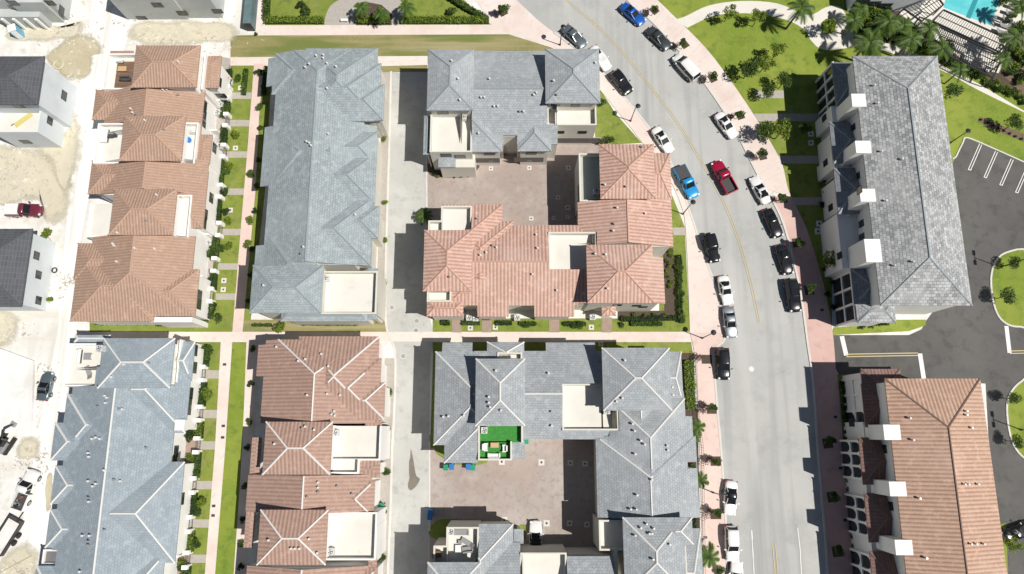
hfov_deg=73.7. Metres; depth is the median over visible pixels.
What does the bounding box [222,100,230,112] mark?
hedge
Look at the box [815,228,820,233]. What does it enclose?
air conditioner
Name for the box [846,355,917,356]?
lane line
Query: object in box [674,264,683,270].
garden bush
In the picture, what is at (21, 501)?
pickup truck
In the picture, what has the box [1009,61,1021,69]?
garden bush
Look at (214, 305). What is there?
garden bush
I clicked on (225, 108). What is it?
garden bush
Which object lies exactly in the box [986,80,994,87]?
garden bush
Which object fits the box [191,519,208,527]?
garden walk
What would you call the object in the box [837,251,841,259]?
window
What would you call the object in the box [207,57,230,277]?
patio
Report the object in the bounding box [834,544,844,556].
street tree
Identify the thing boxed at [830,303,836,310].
garden bush
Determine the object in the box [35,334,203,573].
townhouse row
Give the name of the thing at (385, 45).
lawn
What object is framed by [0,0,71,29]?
unfinished house
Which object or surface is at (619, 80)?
parked suv
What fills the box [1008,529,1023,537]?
street lamp
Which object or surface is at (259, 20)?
footpath
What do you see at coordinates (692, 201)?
street lamp
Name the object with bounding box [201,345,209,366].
hedge
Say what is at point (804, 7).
palm tree
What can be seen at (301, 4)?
garden bush
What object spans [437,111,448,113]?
window
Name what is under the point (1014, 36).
palm tree
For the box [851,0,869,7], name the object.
window
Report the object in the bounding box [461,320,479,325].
hedge
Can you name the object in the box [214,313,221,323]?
garden bush
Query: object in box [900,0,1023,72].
pool deck
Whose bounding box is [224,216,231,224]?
garden bush
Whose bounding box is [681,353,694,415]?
planting bed
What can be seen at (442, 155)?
window
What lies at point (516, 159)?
garage door
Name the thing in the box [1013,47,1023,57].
garden bush
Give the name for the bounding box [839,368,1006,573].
apartment building
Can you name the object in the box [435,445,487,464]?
lawn
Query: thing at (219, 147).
air conditioner
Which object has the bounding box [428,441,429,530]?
kerb
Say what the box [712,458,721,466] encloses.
street tree
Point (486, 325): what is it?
garden walk
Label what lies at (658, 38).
parked car
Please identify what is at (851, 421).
window
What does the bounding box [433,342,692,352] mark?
lawn
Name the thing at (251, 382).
garden bush
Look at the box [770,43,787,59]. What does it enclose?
park tree
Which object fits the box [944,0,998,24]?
pool water
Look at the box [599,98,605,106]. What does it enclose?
garden bush
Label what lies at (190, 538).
hedge
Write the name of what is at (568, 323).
hedge
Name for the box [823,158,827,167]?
window
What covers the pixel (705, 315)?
pavement
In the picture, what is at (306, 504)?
townhouse row
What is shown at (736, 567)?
parked car
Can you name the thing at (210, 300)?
garden gate
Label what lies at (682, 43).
street tree
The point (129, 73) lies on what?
timber deck
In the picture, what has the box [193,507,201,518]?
garden bush
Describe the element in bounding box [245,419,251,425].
garden bush
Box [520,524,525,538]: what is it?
lawn
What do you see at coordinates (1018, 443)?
park tree
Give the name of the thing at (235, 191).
garden walk
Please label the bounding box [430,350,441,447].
lawn
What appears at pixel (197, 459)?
hedge
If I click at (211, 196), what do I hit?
window
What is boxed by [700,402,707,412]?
flowering shrub
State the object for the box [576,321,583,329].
garden bush
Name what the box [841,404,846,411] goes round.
garden bush
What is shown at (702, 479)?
young palm
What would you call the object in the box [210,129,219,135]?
patio wall
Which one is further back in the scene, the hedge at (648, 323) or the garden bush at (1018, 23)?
the garden bush at (1018, 23)
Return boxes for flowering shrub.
[693,354,704,360]
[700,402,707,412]
[703,455,713,465]
[703,507,711,519]
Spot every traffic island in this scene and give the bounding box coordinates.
[992,250,1023,326]
[1008,381,1023,455]
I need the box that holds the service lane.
[386,72,433,573]
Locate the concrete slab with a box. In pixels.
[0,349,35,433]
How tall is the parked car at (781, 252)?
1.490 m
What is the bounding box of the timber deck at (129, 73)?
[114,62,133,87]
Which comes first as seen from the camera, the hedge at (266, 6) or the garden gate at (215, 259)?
the garden gate at (215, 259)
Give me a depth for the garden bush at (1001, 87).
107.94 m
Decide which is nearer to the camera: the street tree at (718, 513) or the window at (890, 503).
the window at (890, 503)
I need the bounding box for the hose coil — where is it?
[53,60,63,68]
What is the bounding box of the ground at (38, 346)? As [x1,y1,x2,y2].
[0,0,988,571]
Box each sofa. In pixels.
[74,349,82,363]
[98,128,109,142]
[116,58,123,63]
[119,76,130,81]
[432,550,441,558]
[454,529,468,534]
[462,546,472,553]
[482,443,487,450]
[488,453,499,458]
[502,445,507,451]
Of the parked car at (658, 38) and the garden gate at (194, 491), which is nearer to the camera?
the garden gate at (194, 491)
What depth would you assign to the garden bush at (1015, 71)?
108.38 m
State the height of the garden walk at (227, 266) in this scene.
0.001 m
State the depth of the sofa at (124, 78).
101.99 m
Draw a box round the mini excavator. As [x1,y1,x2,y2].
[0,421,17,454]
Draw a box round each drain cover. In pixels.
[499,460,504,464]
[538,459,543,464]
[543,520,549,525]
[567,520,571,525]
[568,460,572,465]
[582,461,587,465]
[584,522,589,526]
[808,131,813,136]
[808,140,813,145]
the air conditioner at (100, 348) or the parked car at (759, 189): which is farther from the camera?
the parked car at (759, 189)
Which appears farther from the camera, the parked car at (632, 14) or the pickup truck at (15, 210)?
the parked car at (632, 14)
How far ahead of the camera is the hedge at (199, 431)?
97.16 m
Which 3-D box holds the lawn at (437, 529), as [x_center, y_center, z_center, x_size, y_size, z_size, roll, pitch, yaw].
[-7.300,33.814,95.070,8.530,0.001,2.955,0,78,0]
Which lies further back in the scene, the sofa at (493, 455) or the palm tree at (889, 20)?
the palm tree at (889, 20)
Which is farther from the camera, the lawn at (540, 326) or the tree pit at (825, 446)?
the lawn at (540, 326)
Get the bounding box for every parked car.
[36,372,56,401]
[527,520,543,544]
[561,23,587,48]
[589,44,611,71]
[619,1,645,25]
[645,25,671,50]
[650,125,674,152]
[713,111,738,138]
[716,275,734,304]
[721,306,738,337]
[722,480,739,515]
[729,561,743,573]
[748,175,771,205]
[761,207,783,238]
[774,244,793,274]
[1002,521,1023,541]
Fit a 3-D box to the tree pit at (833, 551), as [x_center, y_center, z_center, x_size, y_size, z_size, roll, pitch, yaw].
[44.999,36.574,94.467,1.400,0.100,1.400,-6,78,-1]
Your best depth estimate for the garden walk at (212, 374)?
99.47 m
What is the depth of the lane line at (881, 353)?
100.06 m
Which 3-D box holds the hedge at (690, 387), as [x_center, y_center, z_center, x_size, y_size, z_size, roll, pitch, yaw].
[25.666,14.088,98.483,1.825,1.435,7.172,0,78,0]
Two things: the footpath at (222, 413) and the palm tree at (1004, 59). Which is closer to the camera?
the footpath at (222, 413)
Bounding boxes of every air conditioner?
[95,345,105,351]
[214,109,221,116]
[217,143,223,150]
[325,275,329,281]
[327,547,334,554]
[333,430,339,435]
[448,529,453,534]
[461,115,466,121]
[466,315,471,320]
[473,315,478,321]
[481,427,487,433]
[514,315,519,320]
[589,314,595,320]
[593,188,599,195]
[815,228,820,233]
[816,221,821,226]
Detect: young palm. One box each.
[415,207,433,224]
[692,419,705,434]
[693,431,701,441]
[698,471,708,488]
[702,541,719,567]
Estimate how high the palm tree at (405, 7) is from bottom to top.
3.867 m
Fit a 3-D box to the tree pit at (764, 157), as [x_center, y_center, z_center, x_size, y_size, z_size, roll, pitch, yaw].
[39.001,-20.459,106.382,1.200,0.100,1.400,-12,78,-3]
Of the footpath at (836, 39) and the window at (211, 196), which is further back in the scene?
the footpath at (836, 39)
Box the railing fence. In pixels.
[695,352,705,573]
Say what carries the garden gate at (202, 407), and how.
on the lawn at (206, 473)
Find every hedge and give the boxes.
[180,566,191,573]
[186,531,195,552]
[190,452,201,477]
[190,492,197,515]
[192,421,204,438]
[197,382,207,406]
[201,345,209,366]
[207,302,215,318]
[209,273,217,290]
[210,235,220,259]
[215,199,222,222]
[218,160,224,183]
[219,127,227,144]
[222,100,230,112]
[226,68,232,85]
[241,68,248,95]
[251,323,271,326]
[260,72,266,95]
[262,0,270,17]
[263,15,323,23]
[355,15,389,23]
[401,14,488,23]
[441,320,449,325]
[449,0,487,19]
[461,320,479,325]
[495,320,511,325]
[519,320,536,326]
[563,321,586,326]
[621,254,683,321]
[630,321,662,326]
[683,360,697,409]
[692,518,696,527]
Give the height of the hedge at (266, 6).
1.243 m
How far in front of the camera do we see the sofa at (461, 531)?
88.80 m
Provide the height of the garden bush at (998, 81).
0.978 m
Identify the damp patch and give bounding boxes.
[45,473,51,509]
[47,35,100,77]
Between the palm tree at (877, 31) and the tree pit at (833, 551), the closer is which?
the tree pit at (833, 551)
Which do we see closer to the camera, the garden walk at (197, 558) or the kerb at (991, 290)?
the garden walk at (197, 558)
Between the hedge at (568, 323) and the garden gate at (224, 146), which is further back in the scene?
the garden gate at (224, 146)
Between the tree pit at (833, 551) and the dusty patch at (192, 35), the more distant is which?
the dusty patch at (192, 35)
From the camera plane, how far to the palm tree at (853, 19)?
106.56 m
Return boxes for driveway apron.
[377,72,389,277]
[377,358,393,573]
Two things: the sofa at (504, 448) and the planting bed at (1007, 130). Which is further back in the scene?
the planting bed at (1007, 130)
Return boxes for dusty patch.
[0,146,71,222]
[0,311,17,345]
[0,544,38,573]
[6,22,81,40]
[18,437,38,457]
[39,116,78,189]
[128,20,236,44]
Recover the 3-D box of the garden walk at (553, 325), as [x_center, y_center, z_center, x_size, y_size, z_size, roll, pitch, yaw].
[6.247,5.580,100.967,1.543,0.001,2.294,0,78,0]
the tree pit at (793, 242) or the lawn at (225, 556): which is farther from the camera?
the tree pit at (793, 242)
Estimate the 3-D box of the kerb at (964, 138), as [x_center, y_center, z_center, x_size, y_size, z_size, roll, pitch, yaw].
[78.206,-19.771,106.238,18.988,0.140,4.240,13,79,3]
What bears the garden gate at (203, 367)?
on the lawn at (206, 473)
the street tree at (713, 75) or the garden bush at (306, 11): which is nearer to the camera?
the street tree at (713, 75)
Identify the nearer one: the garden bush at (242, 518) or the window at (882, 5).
the garden bush at (242, 518)
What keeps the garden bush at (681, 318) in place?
on the lawn at (679, 245)
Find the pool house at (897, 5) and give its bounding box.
[846,0,926,10]
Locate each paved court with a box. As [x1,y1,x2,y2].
[427,137,606,229]
[429,435,595,561]
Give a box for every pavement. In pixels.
[600,71,723,331]
[630,0,790,196]
[690,332,725,573]
[774,196,852,573]
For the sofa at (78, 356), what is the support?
on the townhouse row at (123, 485)
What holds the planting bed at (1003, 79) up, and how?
on the ground at (38, 346)
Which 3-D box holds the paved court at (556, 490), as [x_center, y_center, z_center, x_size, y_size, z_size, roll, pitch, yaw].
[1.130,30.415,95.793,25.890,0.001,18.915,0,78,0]
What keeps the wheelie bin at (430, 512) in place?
on the paved court at (556, 490)
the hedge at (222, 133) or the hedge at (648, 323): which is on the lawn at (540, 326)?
the hedge at (648, 323)
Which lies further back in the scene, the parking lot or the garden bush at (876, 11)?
the garden bush at (876, 11)
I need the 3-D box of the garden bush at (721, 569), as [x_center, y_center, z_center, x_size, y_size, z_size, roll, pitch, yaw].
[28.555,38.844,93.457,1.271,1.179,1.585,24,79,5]
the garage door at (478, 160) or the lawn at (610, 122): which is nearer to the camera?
the garage door at (478, 160)
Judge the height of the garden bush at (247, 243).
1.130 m
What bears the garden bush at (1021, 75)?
on the planting bed at (1012, 79)
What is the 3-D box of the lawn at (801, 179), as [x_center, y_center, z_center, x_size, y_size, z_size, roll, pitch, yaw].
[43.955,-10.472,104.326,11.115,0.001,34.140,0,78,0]
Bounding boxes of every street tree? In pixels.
[498,4,510,15]
[651,5,658,15]
[679,38,686,48]
[707,403,717,410]
[708,71,717,81]
[711,508,721,517]
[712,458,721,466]
[735,111,745,118]
[756,147,767,158]
[778,193,788,202]
[794,238,805,246]
[806,283,816,293]
[824,435,836,445]
[829,491,840,502]
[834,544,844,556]
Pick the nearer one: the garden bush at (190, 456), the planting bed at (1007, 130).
the garden bush at (190, 456)
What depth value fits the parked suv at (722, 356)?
98.45 m
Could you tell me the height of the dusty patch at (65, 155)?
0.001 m
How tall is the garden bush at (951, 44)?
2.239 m
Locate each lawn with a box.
[90,323,204,331]
[190,342,220,573]
[205,65,253,331]
[215,342,245,573]
[230,34,552,56]
[232,320,388,331]
[244,66,270,320]
[265,0,490,24]
[381,65,427,71]
[429,519,482,539]
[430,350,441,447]
[433,318,689,331]
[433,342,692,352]
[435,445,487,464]
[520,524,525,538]
[595,90,640,143]
[658,0,1023,192]
[659,196,689,331]
[759,121,831,323]
[833,320,925,334]
[837,375,846,439]
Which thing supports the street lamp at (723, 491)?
on the ground at (38, 346)
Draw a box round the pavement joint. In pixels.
[653,0,848,554]
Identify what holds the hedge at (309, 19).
on the lawn at (279, 8)
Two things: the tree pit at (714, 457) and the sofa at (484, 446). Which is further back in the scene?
the tree pit at (714, 457)
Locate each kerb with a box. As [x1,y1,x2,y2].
[384,71,396,573]
[426,155,427,208]
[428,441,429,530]
[554,32,727,573]
[627,0,828,573]
[952,137,1023,162]
[990,248,1023,328]
[1006,378,1023,457]
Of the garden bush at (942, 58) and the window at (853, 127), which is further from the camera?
the garden bush at (942, 58)
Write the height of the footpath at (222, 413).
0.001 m
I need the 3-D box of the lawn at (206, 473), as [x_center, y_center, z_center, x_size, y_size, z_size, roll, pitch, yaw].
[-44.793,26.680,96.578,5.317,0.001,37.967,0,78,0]
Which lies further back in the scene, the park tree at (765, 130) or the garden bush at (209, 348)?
the park tree at (765, 130)
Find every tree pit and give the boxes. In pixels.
[701,355,711,363]
[706,405,716,413]
[710,456,720,465]
[710,509,720,518]
[758,155,766,159]
[792,238,800,247]
[804,286,814,294]
[822,438,833,448]
[826,491,837,502]
[832,546,841,556]
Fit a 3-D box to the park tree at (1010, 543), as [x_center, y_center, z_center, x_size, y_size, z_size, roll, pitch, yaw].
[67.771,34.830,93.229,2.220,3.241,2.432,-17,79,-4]
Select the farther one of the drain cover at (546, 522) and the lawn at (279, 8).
the lawn at (279, 8)
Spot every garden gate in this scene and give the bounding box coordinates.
[181,550,192,569]
[186,515,195,533]
[189,476,198,494]
[192,436,202,453]
[195,405,205,421]
[198,365,207,381]
[207,287,216,303]
[210,256,220,273]
[214,221,224,238]
[216,183,225,200]
[220,143,228,160]
[222,112,231,129]
[227,84,232,102]
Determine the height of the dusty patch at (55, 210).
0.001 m
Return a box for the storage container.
[243,0,257,30]
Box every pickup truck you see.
[3,201,43,217]
[9,469,41,511]
[673,164,699,199]
[710,159,738,194]
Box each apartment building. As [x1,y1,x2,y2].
[422,144,672,320]
[423,48,600,176]
[427,513,702,573]
[433,341,699,517]
[815,55,972,326]
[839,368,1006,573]
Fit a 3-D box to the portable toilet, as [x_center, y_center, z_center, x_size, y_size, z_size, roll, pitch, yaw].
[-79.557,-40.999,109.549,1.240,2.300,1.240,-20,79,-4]
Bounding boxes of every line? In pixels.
[566,0,757,321]
[571,2,759,320]
[797,528,801,573]
[840,336,847,355]
[846,352,917,354]
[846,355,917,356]
[918,353,925,378]
[1004,326,1011,352]
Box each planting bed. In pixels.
[356,2,391,24]
[425,163,479,177]
[618,248,675,319]
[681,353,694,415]
[688,409,699,527]
[821,18,835,33]
[849,11,1023,96]
[978,116,1023,141]
[1000,32,1023,94]
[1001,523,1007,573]
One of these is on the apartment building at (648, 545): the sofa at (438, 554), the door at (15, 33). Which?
the sofa at (438, 554)
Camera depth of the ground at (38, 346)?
101.43 m
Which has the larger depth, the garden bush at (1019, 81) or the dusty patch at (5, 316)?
the garden bush at (1019, 81)
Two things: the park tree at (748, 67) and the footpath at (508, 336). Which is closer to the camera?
the footpath at (508, 336)
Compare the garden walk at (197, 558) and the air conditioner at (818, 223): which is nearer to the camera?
the garden walk at (197, 558)
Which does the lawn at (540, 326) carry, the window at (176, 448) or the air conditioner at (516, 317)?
the air conditioner at (516, 317)
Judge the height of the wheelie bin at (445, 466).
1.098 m
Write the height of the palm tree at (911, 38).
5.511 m
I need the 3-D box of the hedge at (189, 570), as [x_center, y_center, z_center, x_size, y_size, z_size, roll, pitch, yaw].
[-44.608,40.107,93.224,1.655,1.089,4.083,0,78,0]
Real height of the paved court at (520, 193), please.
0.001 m
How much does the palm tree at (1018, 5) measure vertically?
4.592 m
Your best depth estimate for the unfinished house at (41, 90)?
102.02 m
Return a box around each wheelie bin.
[428,509,433,515]
[443,464,448,469]
[449,464,454,469]
[466,464,470,469]
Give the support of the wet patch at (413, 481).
on the service lane
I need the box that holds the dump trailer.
[0,512,23,556]
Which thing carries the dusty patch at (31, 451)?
on the ground at (38, 346)
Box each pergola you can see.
[896,0,943,28]
[922,9,1008,63]
[922,23,1001,86]
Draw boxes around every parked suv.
[609,68,633,95]
[702,232,720,262]
[715,347,732,379]
[723,526,741,561]
[782,278,803,312]
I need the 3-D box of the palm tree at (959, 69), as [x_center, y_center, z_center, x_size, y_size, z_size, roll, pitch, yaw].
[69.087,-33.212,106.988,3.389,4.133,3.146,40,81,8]
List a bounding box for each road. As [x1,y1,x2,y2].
[19,0,132,564]
[517,0,825,573]
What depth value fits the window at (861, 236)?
97.03 m
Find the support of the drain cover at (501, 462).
on the paved court at (556, 490)
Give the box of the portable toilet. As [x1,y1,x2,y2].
[7,23,24,38]
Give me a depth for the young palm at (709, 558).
92.30 m
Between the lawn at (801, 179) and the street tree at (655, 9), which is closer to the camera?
the lawn at (801, 179)
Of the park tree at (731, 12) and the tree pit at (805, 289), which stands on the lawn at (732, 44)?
the park tree at (731, 12)
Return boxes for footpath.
[76,332,691,341]
[205,341,231,573]
[230,57,427,65]
[232,64,263,331]
[234,341,258,573]
[255,0,573,48]
[256,0,264,26]
[325,0,405,24]
[675,1,1023,111]
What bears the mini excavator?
on the ground at (38, 346)
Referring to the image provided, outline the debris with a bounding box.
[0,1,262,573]
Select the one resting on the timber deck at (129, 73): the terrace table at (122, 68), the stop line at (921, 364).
the terrace table at (122, 68)
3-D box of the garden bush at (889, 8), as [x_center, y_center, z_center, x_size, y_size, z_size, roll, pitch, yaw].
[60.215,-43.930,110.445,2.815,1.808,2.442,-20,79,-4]
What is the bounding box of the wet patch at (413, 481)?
[408,451,418,489]
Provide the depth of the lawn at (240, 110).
104.80 m
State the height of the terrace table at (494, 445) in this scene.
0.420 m
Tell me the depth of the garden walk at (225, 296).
101.84 m
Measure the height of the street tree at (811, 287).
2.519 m
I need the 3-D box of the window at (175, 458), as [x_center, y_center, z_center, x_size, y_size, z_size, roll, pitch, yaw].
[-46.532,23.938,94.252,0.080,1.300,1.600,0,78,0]
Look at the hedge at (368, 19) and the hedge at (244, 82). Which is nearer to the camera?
the hedge at (244, 82)
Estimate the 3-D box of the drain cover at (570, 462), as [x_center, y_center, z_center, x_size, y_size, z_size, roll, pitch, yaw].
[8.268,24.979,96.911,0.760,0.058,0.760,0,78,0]
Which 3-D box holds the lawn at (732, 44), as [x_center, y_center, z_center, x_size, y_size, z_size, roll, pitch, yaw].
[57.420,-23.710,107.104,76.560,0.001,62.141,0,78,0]
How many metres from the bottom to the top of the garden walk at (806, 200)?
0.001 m
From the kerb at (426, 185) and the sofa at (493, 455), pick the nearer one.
the sofa at (493, 455)
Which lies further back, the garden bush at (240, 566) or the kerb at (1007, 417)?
the kerb at (1007, 417)
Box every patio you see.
[177,345,205,573]
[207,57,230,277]
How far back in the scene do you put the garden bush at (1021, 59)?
108.72 m
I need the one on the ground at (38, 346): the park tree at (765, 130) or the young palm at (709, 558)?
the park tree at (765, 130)
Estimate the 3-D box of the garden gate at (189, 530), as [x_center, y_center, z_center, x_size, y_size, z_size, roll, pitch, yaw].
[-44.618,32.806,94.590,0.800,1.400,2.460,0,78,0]
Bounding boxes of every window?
[172,455,177,461]
[173,445,178,456]
[181,492,184,504]
[188,404,191,414]
[189,387,193,398]
[193,362,197,373]
[194,345,197,355]
[197,289,201,299]
[197,299,201,309]
[203,110,206,120]
[209,192,213,203]
[212,142,216,153]
[215,93,227,97]
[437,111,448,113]
[440,154,451,156]
[454,155,465,157]
[526,152,536,154]
[822,113,826,122]
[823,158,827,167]
[828,203,832,211]
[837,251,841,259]
[849,419,854,426]
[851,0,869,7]
[851,123,855,131]
[856,185,862,194]
[858,219,863,227]
[859,232,864,240]
[867,1,881,9]
[877,3,893,10]
[882,445,886,452]
[888,501,893,510]
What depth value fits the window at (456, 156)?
100.59 m
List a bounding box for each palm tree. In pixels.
[353,1,370,17]
[372,6,388,23]
[397,0,416,19]
[785,0,815,28]
[839,11,863,34]
[848,2,868,20]
[848,28,883,60]
[866,21,888,39]
[870,9,900,37]
[887,16,913,42]
[891,29,923,55]
[914,19,939,42]
[925,38,952,61]
[944,62,968,83]
[990,51,1013,71]
[994,26,1023,54]
[1002,0,1023,22]
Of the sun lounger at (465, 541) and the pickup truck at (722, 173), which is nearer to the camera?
the sun lounger at (465, 541)
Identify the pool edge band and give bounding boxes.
[966,0,977,18]
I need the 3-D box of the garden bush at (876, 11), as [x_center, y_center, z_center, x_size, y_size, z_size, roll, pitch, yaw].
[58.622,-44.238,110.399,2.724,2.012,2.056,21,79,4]
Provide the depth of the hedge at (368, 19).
110.32 m
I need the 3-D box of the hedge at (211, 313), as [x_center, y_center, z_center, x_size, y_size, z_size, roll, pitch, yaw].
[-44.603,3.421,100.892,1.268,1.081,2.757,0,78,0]
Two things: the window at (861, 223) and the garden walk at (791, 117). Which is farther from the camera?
the garden walk at (791, 117)
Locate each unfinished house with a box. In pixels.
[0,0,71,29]
[0,56,77,147]
[0,228,55,310]
[110,0,224,19]
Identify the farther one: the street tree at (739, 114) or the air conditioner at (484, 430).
the street tree at (739, 114)
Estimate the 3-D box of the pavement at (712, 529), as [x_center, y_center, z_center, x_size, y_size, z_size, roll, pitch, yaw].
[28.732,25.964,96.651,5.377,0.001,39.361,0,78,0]
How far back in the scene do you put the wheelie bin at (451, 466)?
95.80 m
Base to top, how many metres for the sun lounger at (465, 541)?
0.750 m
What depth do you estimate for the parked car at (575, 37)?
109.46 m
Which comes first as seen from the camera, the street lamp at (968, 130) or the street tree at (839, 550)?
the street tree at (839, 550)
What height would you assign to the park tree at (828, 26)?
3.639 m
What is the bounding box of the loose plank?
[0,555,31,572]
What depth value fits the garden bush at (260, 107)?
107.31 m
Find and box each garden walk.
[189,555,205,562]
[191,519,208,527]
[195,481,211,488]
[198,441,214,449]
[200,410,216,417]
[204,370,218,378]
[216,293,234,299]
[217,263,237,269]
[220,229,240,234]
[223,151,246,157]
[225,120,249,125]
[225,188,243,194]
[231,92,251,98]
[452,320,460,331]
[482,320,491,331]
[549,320,558,331]
[602,317,611,331]
[672,227,685,234]
[754,91,783,97]
[754,114,819,120]
[779,156,818,162]
[792,197,821,204]
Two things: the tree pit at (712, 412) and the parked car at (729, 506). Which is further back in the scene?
the tree pit at (712, 412)
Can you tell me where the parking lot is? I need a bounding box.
[833,138,1023,573]
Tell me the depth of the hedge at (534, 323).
100.56 m
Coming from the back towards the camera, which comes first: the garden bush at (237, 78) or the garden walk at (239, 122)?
the garden bush at (237, 78)
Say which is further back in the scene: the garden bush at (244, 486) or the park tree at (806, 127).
the park tree at (806, 127)
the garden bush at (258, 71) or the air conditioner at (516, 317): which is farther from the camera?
the garden bush at (258, 71)
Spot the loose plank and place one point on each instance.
(16, 564)
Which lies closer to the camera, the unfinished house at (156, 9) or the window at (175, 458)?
the window at (175, 458)
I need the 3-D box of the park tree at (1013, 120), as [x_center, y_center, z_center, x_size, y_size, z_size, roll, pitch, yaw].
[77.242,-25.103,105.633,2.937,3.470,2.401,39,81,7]
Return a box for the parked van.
[672,52,700,81]
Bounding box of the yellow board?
[11,113,32,127]
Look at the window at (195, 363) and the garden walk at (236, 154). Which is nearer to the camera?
the window at (195, 363)
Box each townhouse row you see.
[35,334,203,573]
[69,45,232,327]
[243,336,390,573]
[249,48,389,324]
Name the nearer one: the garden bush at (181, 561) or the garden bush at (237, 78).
the garden bush at (181, 561)
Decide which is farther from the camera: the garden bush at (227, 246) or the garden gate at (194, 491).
the garden bush at (227, 246)
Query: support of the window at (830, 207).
in the apartment building at (891, 233)
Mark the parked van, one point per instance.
(687, 67)
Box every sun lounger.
[84,365,91,379]
[461,537,474,548]
[1000,21,1009,28]
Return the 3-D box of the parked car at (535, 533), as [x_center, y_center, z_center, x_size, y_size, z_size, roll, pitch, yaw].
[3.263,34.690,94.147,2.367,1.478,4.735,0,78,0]
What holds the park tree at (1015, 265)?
on the traffic island at (1004, 277)
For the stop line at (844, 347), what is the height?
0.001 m
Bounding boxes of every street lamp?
[559,24,565,45]
[630,104,640,121]
[682,199,695,214]
[701,330,715,338]
[712,489,726,495]
[950,128,970,143]
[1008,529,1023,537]
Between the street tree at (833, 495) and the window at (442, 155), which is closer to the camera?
the street tree at (833, 495)
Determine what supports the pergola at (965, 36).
on the pool deck at (998, 16)
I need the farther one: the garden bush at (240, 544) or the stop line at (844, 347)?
the stop line at (844, 347)
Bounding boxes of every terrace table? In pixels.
[83,353,91,359]
[117,66,126,71]
[455,545,461,551]
[491,443,498,447]
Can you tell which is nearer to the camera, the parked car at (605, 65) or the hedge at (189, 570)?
the hedge at (189, 570)
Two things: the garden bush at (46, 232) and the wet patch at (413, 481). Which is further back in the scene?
the garden bush at (46, 232)
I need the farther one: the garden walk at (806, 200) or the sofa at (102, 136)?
the garden walk at (806, 200)
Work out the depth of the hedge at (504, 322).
100.60 m
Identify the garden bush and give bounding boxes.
[40,228,52,237]
[178,557,185,564]
[184,430,194,442]
[185,454,195,461]
[191,539,200,548]
[192,469,200,481]
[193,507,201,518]
[195,497,206,507]
[201,387,212,400]
[203,344,213,355]
[206,248,213,258]
[211,302,216,312]
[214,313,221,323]
[218,244,224,251]
[219,187,228,196]
[220,104,231,111]
[221,167,230,174]
[222,208,229,214]
[224,162,233,168]
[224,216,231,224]
[224,241,232,249]
[231,130,239,138]
[234,74,240,81]
[237,562,244,570]
[238,540,243,546]
[239,516,245,523]
[240,482,247,488]
[243,239,251,247]
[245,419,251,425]
[246,169,254,177]
[246,215,253,224]
[247,380,254,386]
[249,345,255,351]
[254,69,262,75]
[255,102,262,110]
[273,321,284,333]
[296,0,305,7]
[300,5,311,18]
[378,553,385,561]
[382,467,390,475]
[447,7,456,15]
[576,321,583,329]
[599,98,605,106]
[604,135,614,142]
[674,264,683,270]
[676,287,684,295]
[678,312,685,323]
[716,566,726,573]
[824,291,831,297]
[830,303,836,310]
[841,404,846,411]
[842,411,848,418]
[860,16,871,23]
[868,6,883,16]
[868,8,885,19]
[879,6,892,19]
[919,41,932,55]
[938,51,954,61]
[945,39,955,50]
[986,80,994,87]
[994,78,1001,85]
[995,85,1005,91]
[997,0,1009,5]
[1004,84,1011,92]
[1005,16,1012,22]
[1005,89,1014,96]
[1006,44,1015,52]
[1006,68,1018,75]
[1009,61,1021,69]
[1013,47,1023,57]
[1014,23,1023,32]
[1015,20,1023,26]
[1016,77,1022,84]
[1018,51,1023,63]
[1018,69,1023,80]
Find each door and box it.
[11,31,23,38]
[475,158,499,162]
[514,157,543,161]
[558,138,599,142]
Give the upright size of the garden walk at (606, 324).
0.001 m
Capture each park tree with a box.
[722,4,738,21]
[740,57,760,78]
[750,8,767,26]
[757,120,774,139]
[758,53,776,71]
[762,83,774,97]
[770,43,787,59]
[771,118,791,140]
[774,71,791,88]
[798,123,812,133]
[819,250,835,267]
[820,18,837,34]
[943,83,965,99]
[996,286,1017,304]
[1002,535,1022,552]
[1003,113,1023,130]
[1004,392,1022,403]
[1007,256,1021,268]
[1009,432,1023,448]
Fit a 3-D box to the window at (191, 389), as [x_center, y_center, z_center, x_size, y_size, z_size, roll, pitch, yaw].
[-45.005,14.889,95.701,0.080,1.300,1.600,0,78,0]
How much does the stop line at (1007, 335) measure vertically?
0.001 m
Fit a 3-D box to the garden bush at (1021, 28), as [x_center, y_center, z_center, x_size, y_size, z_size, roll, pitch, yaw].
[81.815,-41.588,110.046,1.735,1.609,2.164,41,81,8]

